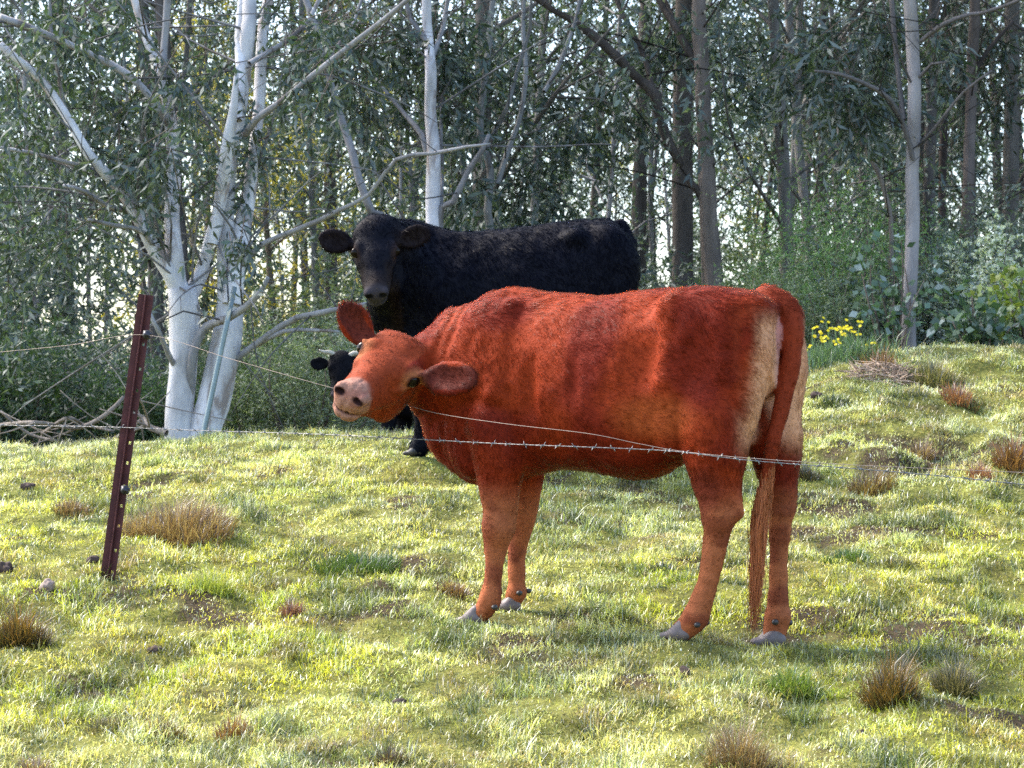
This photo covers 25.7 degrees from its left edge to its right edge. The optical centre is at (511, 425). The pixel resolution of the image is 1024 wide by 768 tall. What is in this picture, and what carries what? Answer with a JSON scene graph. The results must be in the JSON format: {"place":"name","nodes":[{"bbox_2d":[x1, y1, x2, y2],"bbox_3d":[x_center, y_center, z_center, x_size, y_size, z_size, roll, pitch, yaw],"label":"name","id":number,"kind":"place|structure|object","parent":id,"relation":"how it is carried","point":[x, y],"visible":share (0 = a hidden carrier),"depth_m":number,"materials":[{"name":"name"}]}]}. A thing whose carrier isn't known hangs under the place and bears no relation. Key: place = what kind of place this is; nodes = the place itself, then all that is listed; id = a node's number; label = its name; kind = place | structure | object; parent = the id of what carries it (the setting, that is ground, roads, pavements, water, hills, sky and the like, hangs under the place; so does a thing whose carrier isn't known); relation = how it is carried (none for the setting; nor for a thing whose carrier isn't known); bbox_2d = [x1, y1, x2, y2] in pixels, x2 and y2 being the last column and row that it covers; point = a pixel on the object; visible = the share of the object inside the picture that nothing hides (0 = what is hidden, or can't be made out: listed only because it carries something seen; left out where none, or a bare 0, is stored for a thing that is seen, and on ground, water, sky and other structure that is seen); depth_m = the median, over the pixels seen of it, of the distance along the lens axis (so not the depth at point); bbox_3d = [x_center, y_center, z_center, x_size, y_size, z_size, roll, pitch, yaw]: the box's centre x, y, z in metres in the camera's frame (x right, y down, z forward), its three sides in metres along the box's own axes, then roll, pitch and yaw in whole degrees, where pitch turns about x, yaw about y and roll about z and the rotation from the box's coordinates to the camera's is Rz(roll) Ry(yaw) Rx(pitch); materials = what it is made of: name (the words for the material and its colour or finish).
{"place":"outdoors","nodes":[
{"label":"outdoors","id":0,"kind":"place"},
{"bbox_2d":[0,337,1023,767],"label":"ground","id":1,"kind":"structure","parent":0,"point":[420,686],"depth_m":8.20,"materials":[{"name":"green plant"}]},
{"bbox_2d":[0,590,64,649],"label":"grass tussock","id":2,"kind":"object","parent":1,"relation":"on","point":[17,631],"depth_m":7.64,"materials":[{"name":"brown plant"}]},
{"bbox_2d":[0,300,117,446],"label":"undergrowth bush","id":3,"kind":"object","parent":1,"relation":"on","point":[36,413],"visible":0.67,"depth_m":17.36,"materials":[{"name":"green plant"}]},
{"bbox_2d":[0,121,167,445],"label":"bush","id":4,"kind":"object","parent":1,"relation":"on","point":[49,288],"visible":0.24,"depth_m":22.55,"materials":[{"name":"green plant"}]},
{"bbox_2d":[0,1,208,354],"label":"gum tree","id":5,"kind":"object","parent":1,"relation":"on","point":[89,278],"visible":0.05,"depth_m":39.18,"materials":[{"name":"green plant"}]},
{"bbox_2d":[0,292,209,446],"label":"undergrowth bush","id":6,"kind":"object","parent":1,"relation":"on","point":[97,368],"visible":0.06,"depth_m":18.39,"materials":[{"name":"green plant"}]},
{"bbox_2d":[0,391,231,446],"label":"fallen branch","id":7,"kind":"object","parent":1,"relation":"on","point":[75,420],"visible":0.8,"depth_m":15.13,"materials":[{"name":"grey wood"}]},
{"bbox_2d":[0,0,234,366],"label":"gum tree","id":8,"kind":"object","parent":1,"relation":"on","point":[97,207],"visible":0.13,"depth_m":29.95,"materials":[{"name":"green plant"}]},
{"bbox_2d":[0,0,249,371],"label":"gum tree","id":9,"kind":"object","parent":1,"relation":"on","point":[24,82],"visible":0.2,"depth_m":25.85,"materials":[{"name":"green plant"}]},
{"bbox_2d":[100,294,153,580],"bbox_3d":[-1.498,0.091,8.676,0.221,1.199,0.052,0,0,0],"label":"steel fence post","id":10,"kind":"object","parent":1,"relation":"on","point":[120,491],"visible":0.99,"depth_m":8.70,"materials":[{"name":"brown metal"}]},
{"bbox_2d":[0,422,1023,486],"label":"barbed fence wire","id":11,"kind":"object","parent":10,"relation":"attached to","point":[669,450],"visible":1,"depth_m":7.60,"materials":[{"name":"grey metal"}]},
{"bbox_2d":[61,348,232,441],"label":"undergrowth bush","id":12,"kind":"object","parent":1,"relation":"on","point":[156,414],"visible":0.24,"depth_m":17.55,"materials":[{"name":"green plant"}]},
{"bbox_2d":[0,0,294,347],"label":"gum tree","id":13,"kind":"object","parent":1,"relation":"on","point":[56,132],"visible":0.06,"depth_m":30.64,"materials":[{"name":"green plant"}]},
{"bbox_2d":[0,0,295,395],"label":"gum tree","id":14,"kind":"object","parent":1,"relation":"on","point":[196,201],"visible":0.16,"depth_m":28.64,"materials":[{"name":"green plant"}]},
{"bbox_2d":[16,0,302,335],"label":"gum tree","id":15,"kind":"object","parent":1,"relation":"on","point":[140,255],"visible":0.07,"depth_m":34.37,"materials":[{"name":"green plant"}]},
{"bbox_2d":[0,0,321,333],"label":"gum tree","id":16,"kind":"object","parent":1,"relation":"on","point":[188,31],"visible":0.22,"depth_m":26.60,"materials":[{"name":"green plant"}]},
{"bbox_2d":[100,484,242,550],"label":"grass tussock","id":17,"kind":"object","parent":1,"relation":"on","point":[171,529],"depth_m":9.55,"materials":[{"name":"brown plant"}]},
{"bbox_2d":[32,0,330,309],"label":"gum tree","id":18,"kind":"object","parent":1,"relation":"on","point":[239,175],"visible":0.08,"depth_m":36.99,"materials":[{"name":"green plant"}]},
{"bbox_2d":[75,0,304,342],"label":"yellow leaved tree","id":19,"kind":"object","parent":1,"relation":"on","point":[202,229],"visible":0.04,"depth_m":45.78,"materials":[{"name":"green plant"}]},
{"bbox_2d":[0,0,394,407],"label":"gum tree","id":20,"kind":"object","parent":1,"relation":"on","point":[157,316],"visible":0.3,"depth_m":23.95,"materials":[{"name":"green plant"}]},
{"bbox_2d":[185,562,238,596],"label":"grass tussock","id":21,"kind":"object","parent":1,"relation":"on","point":[222,583],"depth_m":8.44,"materials":[{"name":"green plant"}]},
{"bbox_2d":[83,1,350,324],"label":"gum tree","id":22,"kind":"object","parent":1,"relation":"on","point":[293,242],"visible":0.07,"depth_m":43.37,"materials":[{"name":"green plant"}]},
{"bbox_2d":[200,286,236,434],"bbox_3d":[-1.961,-0.402,14.975,0.289,1.058,0.038,0,0,-37],"label":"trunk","id":23,"kind":"object","parent":1,"relation":"on","point":[217,368],"visible":0.85,"depth_m":14.96,"materials":[{"name":"plant"}]},
{"bbox_2d":[94,0,360,353],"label":"yellow leaved tree","id":24,"kind":"object","parent":1,"relation":"on","point":[226,103],"visible":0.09,"depth_m":39.84,"materials":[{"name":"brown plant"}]},
{"bbox_2d":[0,0,490,439],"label":"white gum tree","id":25,"kind":"object","parent":1,"relation":"on","point":[228,236],"visible":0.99,"depth_m":15.33,"materials":[{"name":"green plant"}]},
{"bbox_2d":[163,293,347,434],"bbox_3d":[-2.210,-0.280,18.782,1.742,1.879,1.551,0,0,44],"label":"undergrowth bush","id":26,"kind":"object","parent":1,"relation":"on","point":[245,405],"visible":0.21,"depth_m":18.65,"materials":[{"name":"green plant"}]},
{"bbox_2d":[113,0,418,355],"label":"yellow leaved tree","id":27,"kind":"object","parent":1,"relation":"on","point":[268,248],"visible":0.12,"depth_m":36.03,"materials":[{"name":"green plant"}]},
{"bbox_2d":[166,265,366,372],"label":"bush","id":28,"kind":"object","parent":1,"relation":"on","point":[279,311],"visible":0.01,"depth_m":34.44,"materials":[{"name":"green plant"}]},
{"bbox_2d":[147,0,432,404],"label":"gum tree","id":29,"kind":"object","parent":1,"relation":"on","point":[159,9],"visible":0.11,"depth_m":21.54,"materials":[{"name":"green plant"}]},
{"bbox_2d":[197,272,396,434],"bbox_3d":[-1.565,-0.332,18.431,2.006,1.935,1.847,0,0,15],"label":"undergrowth bush","id":30,"kind":"object","parent":1,"relation":"on","point":[301,413],"visible":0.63,"depth_m":18.22,"materials":[{"name":"green plant"}]},
{"bbox_2d":[206,216,399,430],"bbox_3d":[-1.715,-0.502,27.038,3.959,3.958,5.135,0,0,-30],"label":"bush","id":31,"kind":"object","parent":1,"relation":"on","point":[305,294],"visible":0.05,"depth_m":26.26,"materials":[{"name":"green plant"}]},
{"bbox_2d":[240,94,377,342],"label":"yellow leaved tree","id":32,"kind":"object","parent":1,"relation":"on","point":[340,260],"visible":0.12,"depth_m":43.56,"materials":[{"name":"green plant"}]},
{"bbox_2d":[230,0,420,351],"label":"gum tree","id":33,"kind":"object","parent":1,"relation":"on","point":[302,265],"visible":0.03,"depth_m":49.48,"materials":[{"name":"green plant"}]},
{"bbox_2d":[242,264,412,431],"bbox_3d":[-1.467,-0.321,19.583,1.936,2.152,1.685,0,0,0],"label":"undergrowth bush","id":34,"kind":"object","parent":1,"relation":"on","point":[356,422],"visible":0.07,"depth_m":19.55,"materials":[{"name":"green plant"}]},
{"bbox_2d":[192,0,473,319],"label":"gum tree","id":35,"kind":"object","parent":1,"relation":"on","point":[332,185],"visible":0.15,"depth_m":37.53,"materials":[{"name":"green plant"}]},
{"bbox_2d":[173,0,517,353],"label":"gum tree","id":36,"kind":"object","parent":1,"relation":"on","point":[311,192],"visible":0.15,"depth_m":34.63,"materials":[{"name":"green plant"}]},
{"bbox_2d":[305,542,402,576],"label":"grass tussock","id":37,"kind":"object","parent":1,"relation":"on","point":[382,563],"depth_m":8.91,"materials":[{"name":"green plant"}]},
{"bbox_2d":[265,0,451,229],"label":"white gum tree","id":38,"kind":"object","parent":1,"relation":"on","point":[376,61],"visible":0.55,"depth_m":17.96,"materials":[{"name":"green plant"}]},
{"bbox_2d":[310,349,412,432],"bbox_3d":[-0.790,-0.124,16.506,1.469,0.842,0.593,0,0,-19],"label":"black calf","id":39,"kind":"object","parent":1,"relation":"on","point":[339,365],"visible":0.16,"depth_m":16.15},
{"bbox_2d":[257,0,519,316],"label":"gum tree","id":40,"kind":"object","parent":1,"relation":"on","point":[400,180],"visible":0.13,"depth_m":31.36,"materials":[{"name":"green plant"}]},
{"bbox_2d":[265,0,556,229],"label":"gum tree","id":41,"kind":"object","parent":1,"relation":"on","point":[412,203],"visible":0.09,"depth_m":29.25,"materials":[{"name":"green plant"}]},
{"bbox_2d":[258,0,606,261],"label":"gum tree","id":42,"kind":"object","parent":1,"relation":"on","point":[419,158],"visible":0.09,"depth_m":40.04,"materials":[{"name":"green plant"}]},
{"bbox_2d":[278,0,629,228],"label":"gum tree","id":43,"kind":"object","parent":1,"relation":"on","point":[463,170],"visible":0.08,"depth_m":35.14,"materials":[{"name":"green plant"}]},
{"bbox_2d":[274,118,638,428],"bbox_3d":[-0.544,-1.064,21.962,3.476,4.025,3.835,0,0,20],"label":"bush","id":44,"kind":"object","parent":1,"relation":"on","point":[575,203],"visible":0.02,"depth_m":21.74,"materials":[{"name":"green plant"}]},
{"bbox_2d":[251,0,669,231],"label":"white gum tree","id":45,"kind":"object","parent":1,"relation":"on","point":[435,74],"visible":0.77,"depth_m":18.86,"materials":[{"name":"green plant"}]},
{"bbox_2d":[317,212,642,456],"bbox_3d":[-0.119,-0.433,11.246,1.657,1.226,0.871,0,0,0],"label":"black cow","id":46,"kind":"object","parent":1,"relation":"on","point":[416,276],"visible":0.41,"depth_m":11.17},
{"bbox_2d":[276,0,726,229],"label":"gum tree","id":47,"kind":"object","parent":1,"relation":"on","point":[543,47],"visible":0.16,"depth_m":23.63,"materials":[{"name":"green plant"}]},
{"bbox_2d":[0,0,1023,353],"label":"woodland","id":48,"kind":"object","parent":1,"relation":"on","point":[136,290],"visible":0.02,"depth_m":61.36,"materials":[{"name":"green plant"}]},
{"bbox_2d":[342,0,709,230],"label":"pale gum tree","id":49,"kind":"object","parent":1,"relation":"on","point":[496,170],"visible":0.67,"depth_m":20.06,"materials":[{"name":"green plant"}]},
{"bbox_2d":[363,0,749,230],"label":"gum tree","id":50,"kind":"object","parent":1,"relation":"on","point":[617,96],"visible":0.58,"depth_m":20.08,"materials":[{"name":"green plant"}]},
{"bbox_2d":[447,0,672,223],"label":"gum tree","id":51,"kind":"object","parent":1,"relation":"on","point":[592,203],"visible":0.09,"depth_m":39.15,"materials":[{"name":"green plant"}]},
{"bbox_2d":[333,283,808,645],"bbox_3d":[0.209,0.138,8.012,1.682,1.281,0.751,0,0,9],"label":"red cow","id":52,"kind":"object","parent":1,"relation":"on","point":[715,370],"visible":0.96,"depth_m":7.82},
{"bbox_2d":[440,0,754,289],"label":"gum tree","id":53,"kind":"object","parent":1,"relation":"on","point":[640,202],"visible":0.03,"depth_m":31.14,"materials":[{"name":"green plant"}]},
{"bbox_2d":[437,0,777,286],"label":"gum tree","id":54,"kind":"object","parent":1,"relation":"on","point":[609,205],"visible":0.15,"depth_m":25.55,"materials":[{"name":"green plant"}]},
{"bbox_2d":[502,0,801,285],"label":"brown barked tree","id":55,"kind":"object","parent":1,"relation":"on","point":[710,244],"visible":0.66,"depth_m":20.76,"materials":[{"name":"green plant"}]},
{"bbox_2d":[513,0,795,286],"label":"gum tree","id":56,"kind":"object","parent":1,"relation":"on","point":[651,229],"visible":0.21,"depth_m":34.16,"materials":[{"name":"green plant"}]},
{"bbox_2d":[471,0,842,287],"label":"gum tree","id":57,"kind":"object","parent":1,"relation":"on","point":[682,218],"visible":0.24,"depth_m":23.79,"materials":[{"name":"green plant"}]},
{"bbox_2d":[548,0,774,275],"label":"gum tree","id":58,"kind":"object","parent":1,"relation":"on","point":[655,168],"visible":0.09,"depth_m":47.42,"materials":[{"name":"green plant"}]},
{"bbox_2d":[502,0,828,284],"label":"gum tree","id":59,"kind":"object","parent":1,"relation":"on","point":[652,10],"visible":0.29,"depth_m":28.37,"materials":[{"name":"green plant"}]},
{"bbox_2d":[571,0,768,251],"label":"gum tree","id":60,"kind":"object","parent":1,"relation":"on","point":[663,220],"visible":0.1,"depth_m":47.15,"materials":[{"name":"green plant"}]},
{"bbox_2d":[575,0,790,286],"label":"gum tree","id":61,"kind":"object","parent":1,"relation":"on","point":[668,227],"visible":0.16,"depth_m":36.34,"materials":[{"name":"green plant"}]},
{"bbox_2d":[685,703,797,767],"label":"grass tussock","id":62,"kind":"object","parent":1,"relation":"on","point":[745,744],"depth_m":6.26,"materials":[{"name":"brown plant"}]},
{"bbox_2d":[622,0,886,278],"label":"gum tree","id":63,"kind":"object","parent":1,"relation":"on","point":[767,194],"visible":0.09,"depth_m":39.83,"materials":[{"name":"green plant"}]},
{"bbox_2d":[657,192,883,291],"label":"bush","id":64,"kind":"object","parent":1,"relation":"on","point":[729,254],"visible":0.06,"depth_m":30.04,"materials":[{"name":"green plant"}]},
{"bbox_2d":[698,173,880,343],"bbox_3d":[2.391,-0.900,19.672,2.235,2.589,2.105,0,0,0],"label":"undergrowth bush","id":65,"kind":"object","parent":1,"relation":"on","point":[794,268],"visible":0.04,"depth_m":19.55,"materials":[{"name":"green plant"}]},
{"bbox_2d":[624,0,962,292],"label":"gum tree","id":66,"kind":"object","parent":1,"relation":"on","point":[783,178],"visible":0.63,"depth_m":20.37,"materials":[{"name":"green plant"}]},
{"bbox_2d":[640,0,952,320],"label":"gum tree","id":67,"kind":"object","parent":1,"relation":"on","point":[799,148],"visible":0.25,"depth_m":23.37,"materials":[{"name":"green plant"}]},
{"bbox_2d":[762,653,831,700],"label":"grass tussock","id":68,"kind":"object","parent":1,"relation":"on","point":[791,677],"depth_m":7.03,"materials":[{"name":"green plant"}]},
{"bbox_2d":[714,232,900,353],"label":"undergrowth bush","id":69,"kind":"object","parent":1,"relation":"on","point":[839,317],"visible":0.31,"depth_m":18.06,"materials":[{"name":"green plant"}]},
{"bbox_2d":[698,0,953,282],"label":"gum tree","id":70,"kind":"object","parent":1,"relation":"on","point":[824,13],"visible":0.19,"depth_m":30.57,"materials":[{"name":"green plant"}]},
{"bbox_2d":[669,0,999,262],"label":"gum tree","id":71,"kind":"object","parent":1,"relation":"on","point":[831,11],"visible":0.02,"depth_m":35.93,"materials":[{"name":"green plant"}]},
{"bbox_2d":[702,141,994,348],"bbox_3d":[2.822,-1.232,18.906,2.278,2.384,2.470,0,0,18],"label":"undergrowth bush","id":72,"kind":"object","parent":1,"relation":"on","point":[877,228],"visible":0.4,"depth_m":18.89,"materials":[{"name":"green plant"}]},
{"bbox_2d":[723,0,988,288],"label":"gum tree","id":73,"kind":"object","parent":1,"relation":"on","point":[859,168],"visible":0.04,"depth_m":31.95,"materials":[{"name":"green plant"}]},
{"bbox_2d":[806,317,919,374],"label":"yellow wildflowers","id":74,"kind":"object","parent":1,"relation":"on","point":[827,353],"visible":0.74,"depth_m":14.29,"materials":[{"name":"green plant"}]},
{"bbox_2d":[839,463,901,496],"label":"grass tussock","id":75,"kind":"object","parent":1,"relation":"on","point":[874,483],"depth_m":10.61,"materials":[{"name":"beige plant"}]},
{"bbox_2d":[736,0,1023,348],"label":"grey barked tree","id":76,"kind":"object","parent":1,"relation":"on","point":[815,67],"visible":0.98,"depth_m":17.77,"materials":[{"name":"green plant"}]},
{"bbox_2d":[834,349,927,387],"bbox_3d":[2.206,-0.283,13.364,0.566,0.336,0.633,0,0,0],"label":"dead grass heap","id":77,"kind":"object","parent":1,"relation":"on","point":[868,369],"visible":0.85,"depth_m":13.28,"materials":[{"name":"brown plant"}]},
{"bbox_2d":[744,114,1023,331],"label":"bush","id":78,"kind":"object","parent":1,"relation":"on","point":[884,213],"visible":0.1,"depth_m":21.97,"materials":[{"name":"green plant"}]},
{"bbox_2d":[840,230,943,351],"bbox_3d":[2.923,-0.958,17.242,0.771,1.074,1.107,0,0,0],"label":"broad leaved sapling","id":79,"kind":"object","parent":1,"relation":"on","point":[896,311],"visible":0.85,"depth_m":17.14,"materials":[{"name":"green plant"}]},
{"bbox_2d":[790,207,994,356],"bbox_3d":[3.271,-0.984,18.922,2.286,1.786,1.830,0,0,0],"label":"undergrowth bush","id":80,"kind":"object","parent":1,"relation":"on","point":[918,328],"visible":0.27,"depth_m":18.65,"materials":[{"name":"green plant"}]},
{"bbox_2d":[839,636,947,711],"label":"grass tussock","id":81,"kind":"object","parent":1,"relation":"on","point":[886,690],"depth_m":6.82,"materials":[{"name":"brown plant"}]},
{"bbox_2d":[778,0,1023,286],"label":"gum tree","id":82,"kind":"object","parent":1,"relation":"on","point":[792,166],"visible":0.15,"depth_m":26.83,"materials":[{"name":"green plant"}]},
{"bbox_2d":[791,36,1023,339],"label":"leaning sapling","id":83,"kind":"object","parent":1,"relation":"on","point":[880,139],"visible":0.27,"depth_m":18.85,"materials":[{"name":"green plant"}]},
{"bbox_2d":[818,0,997,278],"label":"gum tree","id":84,"kind":"object","parent":1,"relation":"on","point":[928,168],"visible":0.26,"depth_m":22.11,"materials":[{"name":"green plant"}]},
{"bbox_2d":[794,0,1023,272],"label":"gum tree","id":85,"kind":"object","parent":1,"relation":"on","point":[922,116],"visible":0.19,"depth_m":25.96,"materials":[{"name":"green plant"}]},
{"bbox_2d":[799,0,1023,247],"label":"gum tree","id":86,"kind":"object","parent":1,"relation":"on","point":[960,192],"visible":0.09,"depth_m":31.30,"materials":[{"name":"green plant"}]},
{"bbox_2d":[804,0,1023,266],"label":"gum tree","id":87,"kind":"object","parent":1,"relation":"on","point":[981,155],"visible":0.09,"depth_m":28.93,"materials":[{"name":"green plant"}]},
{"bbox_2d":[812,0,1023,268],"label":"brown barked tree","id":88,"kind":"object","parent":1,"relation":"on","point":[970,98],"visible":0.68,"depth_m":21.99,"materials":[{"name":"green plant"}]},
{"bbox_2d":[830,0,1022,263],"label":"brown barked tree","id":89,"kind":"object","parent":1,"relation":"on","point":[940,162],"visible":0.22,"depth_m":24.30,"materials":[{"name":"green plant"}]},
{"bbox_2d":[842,194,1023,343],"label":"undergrowth bush","id":90,"kind":"object","parent":1,"relation":"on","point":[964,234],"visible":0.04,"depth_m":20.00,"materials":[{"name":"green plant"}]},
{"bbox_2d":[901,351,969,389],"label":"grass tussock","id":91,"kind":"object","parent":1,"relation":"on","point":[938,372],"depth_m":13.24,"materials":[{"name":"plant"}]},
{"bbox_2d":[916,238,979,348],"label":"blossoming shrub","id":92,"kind":"object","parent":1,"relation":"on","point":[959,270],"visible":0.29,"depth_m":18.69,"materials":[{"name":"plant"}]},
{"bbox_2d":[919,650,988,699],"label":"grass tussock","id":93,"kind":"object","parent":1,"relation":"on","point":[955,680],"depth_m":7.07,"materials":[{"name":"green plant"}]},
{"bbox_2d":[937,376,979,412],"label":"grass tussock","id":94,"kind":"object","parent":1,"relation":"on","point":[955,394],"depth_m":12.62,"materials":[{"name":"brown plant"}]},
{"bbox_2d":[918,275,1023,347],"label":"broad leaved shrub","id":95,"kind":"object","parent":1,"relation":"on","point":[976,320],"visible":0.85,"depth_m":16.16,"materials":[{"name":"green plant"}]},
{"bbox_2d":[918,183,1023,345],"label":"undergrowth bush","id":96,"kind":"object","parent":1,"relation":"on","point":[1006,228],"visible":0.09,"depth_m":19.43,"materials":[{"name":"green plant"}]},
{"bbox_2d":[955,0,1023,262],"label":"gum tree","id":97,"kind":"object","parent":1,"relation":"on","point":[1011,143],"visible":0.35,"depth_m":24.20,"materials":[{"name":"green plant"}]},
{"bbox_2d":[958,208,1023,339],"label":"blossoming shrub","id":98,"kind":"object","parent":1,"relation":"on","point":[999,238],"visible":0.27,"depth_m":18.20,"materials":[{"name":"green plant"}]},
{"bbox_2d":[964,262,1023,343],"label":"broad leaved shrub","id":99,"kind":"object","parent":1,"relation":"on","point":[1016,303],"visible":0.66,"depth_m":16.38,"materials":[{"name":"green plant"}]},
{"bbox_2d":[980,428,1023,479],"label":"grass tussock","id":100,"kind":"object","parent":1,"relation":"on","point":[1007,457],"depth_m":11.09,"materials":[{"name":"brown plant"}]},
{"bbox_2d":[0,0,1023,367],"label":"sky","id":101,"kind":"structure","parent":0,"point":[280,26],"materials":[{"name":"white"}]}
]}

